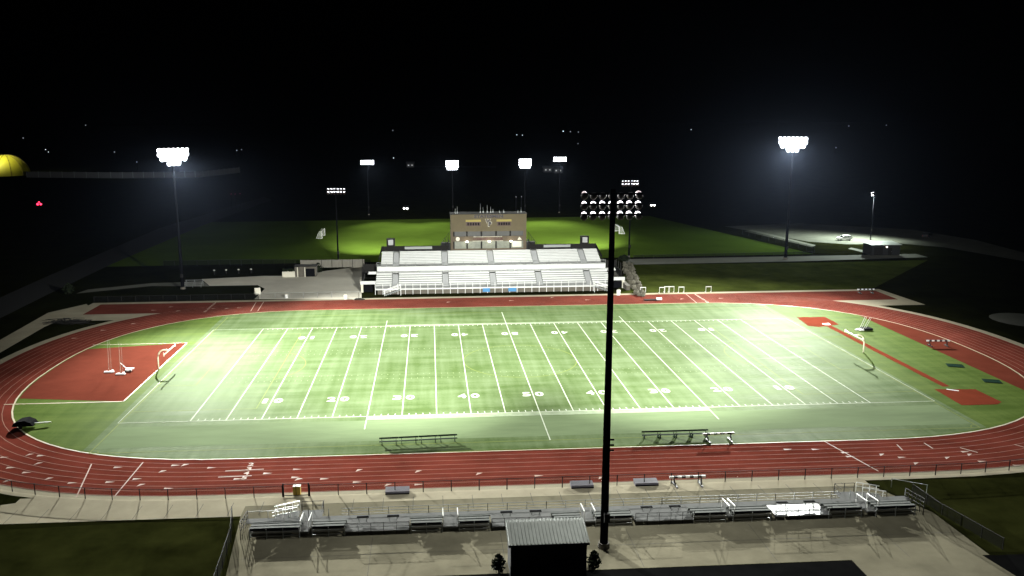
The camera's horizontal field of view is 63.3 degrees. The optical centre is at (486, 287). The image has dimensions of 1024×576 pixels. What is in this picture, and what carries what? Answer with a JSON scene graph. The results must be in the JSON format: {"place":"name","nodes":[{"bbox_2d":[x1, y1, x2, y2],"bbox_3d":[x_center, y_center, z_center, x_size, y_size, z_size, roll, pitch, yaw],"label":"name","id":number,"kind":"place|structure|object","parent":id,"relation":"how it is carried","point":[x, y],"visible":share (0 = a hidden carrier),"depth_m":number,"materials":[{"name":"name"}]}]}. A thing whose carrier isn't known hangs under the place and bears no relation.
{"place":"outdoors","nodes":[
{"label":"outdoors","id":0,"kind":"place"},
{"bbox_2d":[0,155,30,176],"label":"air dome","id":1,"kind":"structure","parent":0,"point":[11,165],"depth_m":596.82,"materials":[{"name":"yellow fabric"}]},
{"bbox_2d":[0,304,87,351],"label":"path","id":2,"kind":"structure","parent":0,"point":[18,335],"depth_m":158.16,"materials":[{"name":"beige concrete"}]},
{"bbox_2d":[0,517,239,575],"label":"grass bank","id":3,"kind":"structure","parent":0,"point":[192,547],"depth_m":75.73,"materials":[{"name":"green plant"}]},
{"bbox_2d":[213,506,232,575],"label":"patio fence","id":4,"kind":"object","parent":3,"relation":"on","point":[222,558],"visible":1,"depth_m":73.50,"materials":[{"name":"black metal"}]},
{"bbox_2d":[0,197,270,317],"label":"road","id":5,"kind":"structure","parent":0,"point":[13,301],"depth_m":234.51,"materials":[{"name":"grey"}]},
{"bbox_2d":[79,282,207,292],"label":"entry path","id":6,"kind":"structure","parent":0,"point":[152,284],"depth_m":197.06,"materials":[{"name":"grey concrete"}]},
{"bbox_2d":[202,267,361,298],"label":"entry plaza","id":7,"kind":"structure","parent":0,"point":[337,283],"depth_m":197.95,"materials":[{"name":"concrete"}]},
{"bbox_2d":[282,268,294,276],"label":"planter","id":8,"kind":"object","parent":7,"relation":"on","point":[289,272],"visible":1,"depth_m":206.90,"materials":[{"name":"beige paint"}]},
{"bbox_2d":[294,264,317,276],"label":"ticket booth","id":9,"kind":"object","parent":7,"relation":"on","point":[305,270],"visible":1,"depth_m":207.01,"materials":[{"name":"black"}]},
{"bbox_2d":[316,262,322,272],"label":"shrub","id":10,"kind":"object","parent":7,"relation":"on","point":[318,267],"visible":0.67,"depth_m":212.19,"materials":[{"name":"black plant"}]},
{"bbox_2d":[287,291,359,297],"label":"track fence","id":11,"kind":"object","parent":7,"relation":"on","point":[317,293],"visible":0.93,"depth_m":182.61,"materials":[{"name":"silver metal"}]},
{"bbox_2d":[412,166,495,167],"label":"road","id":12,"kind":"structure","parent":0,"point":[454,167],"depth_m":683.76,"materials":[{"name":"grey asphalt"}]},
{"bbox_2d":[107,216,802,266],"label":"practice lawn","id":13,"kind":"structure","parent":0,"point":[366,239],"depth_m":272.20,"materials":[{"name":"green plant"}]},
{"bbox_2d":[622,180,638,256],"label":"floodlight pole","id":14,"kind":"object","parent":13,"relation":"on","point":[630,185],"visible":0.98,"depth_m":231.19,"materials":[{"name":"black metal"}]},
{"bbox_2d":[0,121,1023,575],"bbox_3d":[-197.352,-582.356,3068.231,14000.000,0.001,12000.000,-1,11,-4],"label":"ground","id":15,"kind":"structure","parent":0,"point":[962,179],"depth_m":481.63,"materials":[{"name":"green plant"}]},
{"bbox_2d":[61,283,73,293],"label":"shrub","id":16,"kind":"object","parent":15,"relation":"on","point":[68,289],"visible":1,"depth_m":186.87,"materials":[{"name":"green plant"}]},
{"bbox_2d":[43,318,95,324],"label":"brush pile","id":17,"kind":"object","parent":15,"relation":"on","point":[70,321],"visible":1,"depth_m":160.27,"materials":[{"name":"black plant"}]},
{"bbox_2d":[26,167,239,177],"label":"long wall","id":18,"kind":"structure","parent":15,"relation":"on","point":[184,174],"depth_m":571.09,"materials":[{"name":"grey"}]},
{"bbox_2d":[157,147,188,288],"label":"floodlight pole","id":19,"kind":"object","parent":15,"relation":"on","point":[181,155],"visible":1,"depth_m":188.00,"materials":[{"name":"black metal"}]},
{"bbox_2d":[94,294,258,301],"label":"track fence","id":20,"kind":"object","parent":15,"relation":"on","point":[172,297],"visible":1,"depth_m":180.45,"materials":[{"name":"black metal"}]},
{"bbox_2d":[254,287,260,294],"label":"folding sign","id":21,"kind":"object","parent":15,"relation":"on","point":[257,290],"visible":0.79,"depth_m":186.30,"materials":[{"name":"beige paint"}]},
{"bbox_2d":[163,259,369,265],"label":"boundary fence","id":22,"kind":"object","parent":15,"relation":"on","point":[240,262],"visible":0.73,"depth_m":224.31,"materials":[{"name":"black metal"}]},
{"bbox_2d":[300,259,363,267],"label":"board fence","id":23,"kind":"object","parent":15,"relation":"on","point":[343,263],"visible":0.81,"depth_m":220.03,"materials":[{"name":"grey wood"}]},
{"bbox_2d":[327,188,344,259],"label":"floodlight pole","id":24,"kind":"object","parent":15,"relation":"on","point":[335,190],"visible":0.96,"depth_m":222.27,"materials":[{"name":"black metal"}]},
{"bbox_2d":[361,160,373,214],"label":"floodlight pole","id":25,"kind":"object","parent":15,"relation":"on","point":[366,162],"visible":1,"depth_m":338.21,"materials":[{"name":"black metal"}]},
{"bbox_2d":[406,162,414,166],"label":"house","id":26,"kind":"structure","parent":15,"relation":"on","point":[410,164],"depth_m":685.49,"materials":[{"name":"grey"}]},
{"bbox_2d":[446,160,457,211],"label":"floodlight pole","id":27,"kind":"object","parent":15,"relation":"on","point":[452,164],"visible":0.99,"depth_m":339.22,"materials":[{"name":"black metal"}]},
{"bbox_2d":[360,235,624,295],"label":"grandstand","id":28,"kind":"object","parent":15,"relation":"on","point":[583,254],"visible":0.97,"depth_m":193.45,"materials":[{"name":"metal"}]},
{"bbox_2d":[440,208,536,250],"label":"press box","id":29,"kind":"object","parent":28,"relation":"on","point":[496,230],"visible":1,"depth_m":201.04,"materials":[{"name":"brown brick"}]},
{"bbox_2d":[453,232,465,236],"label":"window","id":30,"kind":"structure","parent":29,"relation":"in","point":[454,233],"depth_m":200.73,"materials":[{"name":"grey glass"}]},
{"bbox_2d":[453,241,465,248],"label":"window","id":31,"kind":"structure","parent":29,"relation":"in","point":[460,244],"depth_m":201.27,"materials":[{"name":"beige glass"}]},
{"bbox_2d":[466,231,480,236],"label":"window","id":32,"kind":"structure","parent":29,"relation":"in","point":[472,233],"depth_m":200.93,"materials":[{"name":"grey glass"}]},
{"bbox_2d":[466,241,480,248],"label":"window","id":33,"kind":"structure","parent":29,"relation":"in","point":[470,244],"depth_m":201.47,"materials":[{"name":"beige glass"}]},
{"bbox_2d":[481,231,494,235],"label":"window","id":34,"kind":"structure","parent":29,"relation":"in","point":[483,233],"depth_m":201.17,"materials":[{"name":"grey glass"}]},
{"bbox_2d":[481,241,494,248],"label":"window","id":35,"kind":"structure","parent":29,"relation":"in","point":[484,244],"depth_m":201.71,"materials":[{"name":"beige glass"}]},
{"bbox_2d":[495,231,508,235],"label":"window","id":36,"kind":"structure","parent":29,"relation":"in","point":[497,233],"depth_m":201.42,"materials":[{"name":"grey glass"}]},
{"bbox_2d":[495,241,508,247],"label":"window","id":37,"kind":"structure","parent":29,"relation":"in","point":[498,244],"depth_m":201.91,"materials":[{"name":"beige glass"}]},
{"bbox_2d":[509,231,522,235],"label":"window","id":38,"kind":"structure","parent":29,"relation":"in","point":[511,233],"depth_m":201.61,"materials":[{"name":"grey glass"}]},
{"bbox_2d":[509,241,522,247],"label":"window","id":39,"kind":"structure","parent":29,"relation":"in","point":[510,243],"depth_m":202.21,"materials":[{"name":"beige glass"}]},
{"bbox_2d":[0,289,1023,523],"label":"concrete apron","id":40,"kind":"object","parent":15,"relation":"on","point":[44,507],"visible":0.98,"depth_m":86.86,"materials":[{"name":"concrete"}]},
{"bbox_2d":[1,479,282,499],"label":"track fence","id":41,"kind":"object","parent":40,"relation":"on","point":[139,489],"visible":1,"depth_m":85.68,"materials":[{"name":"black metal"}]},
{"bbox_2d":[282,483,309,496],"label":"fence gate","id":42,"kind":"structure","parent":40,"relation":"on","point":[283,484],"depth_m":86.00,"materials":[{"name":"black metal"}]},
{"bbox_2d":[293,484,300,494],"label":"yellow box","id":43,"kind":"object","parent":40,"relation":"on","point":[297,490],"visible":1,"depth_m":86.32,"materials":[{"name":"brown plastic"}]},
{"bbox_2d":[385,486,409,494],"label":"folded mat","id":44,"kind":"object","parent":40,"relation":"on","point":[393,490],"visible":1,"depth_m":86.77,"materials":[{"name":"grey plastic"}]},
{"bbox_2d":[570,480,593,488],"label":"bench","id":45,"kind":"object","parent":40,"relation":"on","point":[578,484],"visible":1,"depth_m":88.02,"materials":[{"name":"grey plastic"}]},
{"bbox_2d":[633,478,658,485],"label":"bench","id":46,"kind":"object","parent":40,"relation":"on","point":[647,482],"visible":1,"depth_m":88.64,"materials":[{"name":"grey plastic"}]},
{"bbox_2d":[669,475,705,487],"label":"steeplechase barrier","id":47,"kind":"object","parent":40,"relation":"on","point":[689,476],"visible":1,"depth_m":88.49,"materials":[{"name":"white paint"}]},
{"bbox_2d":[519,159,530,210],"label":"floodlight pole","id":48,"kind":"object","parent":15,"relation":"on","point":[524,161],"visible":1,"depth_m":341.08,"materials":[{"name":"black metal"}]},
{"bbox_2d":[554,157,565,212],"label":"floodlight pole","id":49,"kind":"object","parent":15,"relation":"on","point":[559,158],"visible":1,"depth_m":343.42,"materials":[{"name":"black metal"}]},
{"bbox_2d":[617,254,630,260],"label":"shrub","id":50,"kind":"object","parent":15,"relation":"on","point":[624,257],"visible":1,"depth_m":228.21,"materials":[{"name":"green plant"}]},
{"bbox_2d":[633,251,812,258],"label":"boundary fence","id":51,"kind":"object","parent":15,"relation":"on","point":[720,254],"visible":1,"depth_m":234.89,"materials":[{"name":"black metal"}]},
{"bbox_2d":[742,229,814,252],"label":"lot fence","id":52,"kind":"object","parent":15,"relation":"on","point":[779,240],"visible":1,"depth_m":259.45,"materials":[{"name":"black metal"}]},
{"bbox_2d":[725,223,1023,260],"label":"gravel lot","id":53,"kind":"structure","parent":15,"relation":"on","point":[822,233],"depth_m":273.88,"materials":[{"name":"grey gravel"}]},
{"bbox_2d":[836,235,851,240],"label":"parked car","id":54,"kind":"object","parent":53,"relation":"on","point":[846,237],"visible":1,"depth_m":264.83,"materials":[{"name":"white paint"}]},
{"bbox_2d":[870,192,875,239],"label":"floodlight pole","id":55,"kind":"object","parent":53,"relation":"on","point":[873,194],"visible":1,"depth_m":264.68,"materials":[{"name":"black metal"}]},
{"bbox_2d":[922,232,930,237],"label":"parked car","id":56,"kind":"object","parent":53,"relation":"on","point":[924,234],"visible":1,"depth_m":269.72,"materials":[{"name":"black paint"}]},
{"bbox_2d":[0,290,1023,497],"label":"running track","id":57,"kind":"structure","parent":0,"point":[26,459],"depth_m":95.88,"materials":[{"name":"red rubber"}]},
{"bbox_2d":[644,297,661,300],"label":"starting block cart","id":58,"kind":"object","parent":57,"relation":"on","point":[658,298],"visible":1,"depth_m":178.58,"materials":[{"name":"white metal"}]},
{"bbox_2d":[309,458,1023,494],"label":"track fence","id":59,"kind":"object","parent":57,"relation":"on","point":[669,473],"visible":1,"depth_m":88.70,"materials":[{"name":"black metal"}]},
{"bbox_2d":[857,289,874,293],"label":"steeplechase barrier","id":60,"kind":"object","parent":57,"relation":"on","point":[866,289],"visible":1,"depth_m":185.15,"materials":[{"name":"white paint"}]},
{"bbox_2d":[0,0,1023,124],"label":"sky","id":61,"kind":"structure","parent":0,"point":[63,62],"materials":[{"name":"black"}]},
{"bbox_2d":[4,303,1023,459],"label":"turf field","id":62,"kind":"structure","parent":0,"point":[311,383],"depth_m":122.64,"materials":[{"name":"plastic"}]},
{"bbox_2d":[12,417,50,428],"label":"equipment cart","id":63,"kind":"object","parent":62,"relation":"on","point":[21,423],"visible":1,"depth_m":105.37,"materials":[{"name":"black"}]},
{"bbox_2d":[120,363,133,371],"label":"equipment trolley","id":64,"kind":"object","parent":62,"relation":"on","point":[128,369],"visible":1,"depth_m":129.50,"materials":[{"name":"white metal"}]},
{"bbox_2d":[157,343,175,368],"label":"goalpost","id":65,"kind":"object","parent":62,"relation":"on","point":[167,350],"visible":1,"depth_m":130.40,"materials":[{"name":"yellow metal"}]},
{"bbox_2d":[379,437,398,441],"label":"team bench","id":66,"kind":"object","parent":62,"relation":"on","point":[389,438],"visible":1,"depth_m":99.67,"materials":[{"name":"silver metal"}]},
{"bbox_2d":[399,436,417,444],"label":"team bench","id":67,"kind":"object","parent":62,"relation":"on","point":[415,440],"visible":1,"depth_m":99.94,"materials":[{"name":"black metal"}]},
{"bbox_2d":[419,435,437,443],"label":"team bench","id":68,"kind":"object","parent":62,"relation":"on","point":[435,439],"visible":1,"depth_m":100.23,"materials":[{"name":"black"}]},
{"bbox_2d":[438,434,456,441],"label":"team bench","id":69,"kind":"object","parent":62,"relation":"on","point":[454,437],"visible":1,"depth_m":100.55,"materials":[{"name":"silver metal"}]},
{"bbox_2d":[642,430,659,438],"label":"team bench","id":70,"kind":"object","parent":62,"relation":"on","point":[644,435],"visible":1,"depth_m":101.36,"materials":[{"name":"black metal"}]},
{"bbox_2d":[658,430,674,437],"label":"team bench","id":71,"kind":"object","parent":62,"relation":"on","point":[673,434],"visible":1,"depth_m":101.55,"materials":[{"name":"black metal"}]},
{"bbox_2d":[674,430,691,437],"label":"team bench","id":72,"kind":"object","parent":62,"relation":"on","point":[676,434],"visible":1,"depth_m":101.64,"materials":[{"name":"black metal"}]},
{"bbox_2d":[690,429,707,436],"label":"team bench","id":73,"kind":"object","parent":62,"relation":"on","point":[705,430],"visible":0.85,"depth_m":101.85,"materials":[{"name":"black metal"}]},
{"bbox_2d":[703,432,734,443],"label":"steeplechase barrier","id":74,"kind":"object","parent":62,"relation":"on","point":[719,433],"visible":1,"depth_m":100.45,"materials":[{"name":"white paint"}]},
{"bbox_2d":[845,329,864,351],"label":"goalpost","id":75,"kind":"object","parent":62,"relation":"on","point":[862,338],"visible":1,"depth_m":137.85,"materials":[{"name":"yellow metal"}]},
{"bbox_2d":[860,327,872,330],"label":"landing mat","id":76,"kind":"object","parent":62,"relation":"on","point":[868,329],"visible":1,"depth_m":152.42,"materials":[{"name":"black"}]},
{"bbox_2d":[926,340,949,346],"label":"steeplechase barrier","id":77,"kind":"object","parent":62,"relation":"on","point":[946,341],"visible":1,"depth_m":141.96,"materials":[{"name":"white paint"}]},
{"bbox_2d":[945,363,964,367],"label":"turf cover","id":78,"kind":"object","parent":62,"relation":"on","point":[954,365],"visible":1,"depth_m":130.58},
{"bbox_2d":[982,379,1002,383],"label":"turf cover","id":79,"kind":"object","parent":62,"relation":"on","point":[991,381],"visible":1,"depth_m":122.66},
{"bbox_2d":[542,166,551,171],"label":"house","id":80,"kind":"structure","parent":0,"point":[547,168],"depth_m":615.42,"materials":[{"name":"grey"}]},
{"bbox_2d":[553,166,562,172],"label":"house","id":81,"kind":"structure","parent":0,"point":[555,169],"depth_m":605.71,"materials":[{"name":"grey"}]},
{"bbox_2d":[226,485,1014,575],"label":"patio","id":82,"kind":"structure","parent":0,"point":[928,543],"depth_m":76.48,"materials":[{"name":"concrete"}]},
{"bbox_2d":[491,554,505,572],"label":"shrub","id":83,"kind":"object","parent":82,"relation":"on","point":[498,562],"visible":1,"depth_m":71.24,"materials":[{"name":"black plant"}]},
{"bbox_2d":[505,517,589,575],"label":"patio shed","id":84,"kind":"structure","parent":82,"relation":"on","point":[547,547],"depth_m":70.54,"materials":[{"name":"black"}]},
{"bbox_2d":[529,556,540,575],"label":"door","id":85,"kind":"structure","parent":84,"relation":"in","point":[534,561],"depth_m":70.38,"materials":[{"name":"black"}]},
{"bbox_2d":[239,482,924,539],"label":"visitor bleacher","id":86,"kind":"object","parent":82,"relation":"on","point":[870,502],"visible":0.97,"depth_m":80.88,"materials":[{"name":"silver metal"}]},
{"bbox_2d":[587,550,601,569],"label":"shrub","id":87,"kind":"object","parent":82,"relation":"on","point":[593,562],"visible":1,"depth_m":71.75,"materials":[{"name":"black plant"}]},
{"bbox_2d":[580,189,642,549],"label":"floodlight pole","id":88,"kind":"object","parent":82,"relation":"on","point":[603,543],"visible":1,"depth_m":71.28,"materials":[{"name":"black metal"}]},
{"bbox_2d":[463,554,1023,575],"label":"service yard","id":89,"kind":"structure","parent":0,"point":[1013,564],"depth_m":71.80,"materials":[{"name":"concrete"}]},
{"bbox_2d":[616,260,926,293],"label":"grass bank","id":90,"kind":"structure","parent":0,"point":[736,277],"depth_m":206.00,"materials":[{"name":"green plant"}]},
{"bbox_2d":[607,261,645,296],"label":"boulder wall","id":91,"kind":"structure","parent":90,"relation":"on","point":[633,281],"depth_m":196.15,"materials":[{"name":"beige stone"}]},
{"bbox_2d":[625,254,925,264],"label":"foot path","id":92,"kind":"structure","parent":0,"point":[729,259],"depth_m":230.84,"materials":[{"name":"grey concrete"}]},
{"bbox_2d":[779,136,807,258],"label":"floodlight pole","id":93,"kind":"object","parent":92,"relation":"on","point":[796,144],"visible":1,"depth_m":225.25,"materials":[{"name":"black metal"}]},
{"bbox_2d":[862,241,901,255],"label":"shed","id":94,"kind":"structure","parent":92,"relation":"on","point":[871,248],"depth_m":236.34,"materials":[{"name":"black"}]},
{"bbox_2d":[874,247,882,254],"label":"roller door","id":95,"kind":"structure","parent":94,"relation":"in","point":[877,250],"depth_m":236.06,"materials":[{"name":"black metal"}]},
{"bbox_2d":[749,230,814,245],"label":"lot path","id":96,"kind":"structure","parent":0,"point":[782,237],"depth_m":272.74,"materials":[{"name":"grey concrete"}]},
{"bbox_2d":[869,477,1023,551],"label":"grass bank","id":97,"kind":"structure","parent":0,"point":[996,505],"depth_m":84.52,"materials":[{"name":"green plant"}]},
{"bbox_2d":[891,478,927,492],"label":"handrail","id":98,"kind":"object","parent":97,"relation":"on","point":[912,482],"visible":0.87,"depth_m":86.77,"materials":[{"name":"silver metal"}]},
{"bbox_2d":[912,484,1003,549],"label":"patio fence","id":99,"kind":"object","parent":97,"relation":"on","point":[985,533],"visible":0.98,"depth_m":79.41,"materials":[{"name":"black metal"}]},
{"bbox_2d":[989,313,1023,325],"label":"throwing circle","id":100,"kind":"object","parent":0,"point":[1013,318],"visible":1,"depth_m":161.51,"materials":[{"name":"grey concrete"}]}
]}

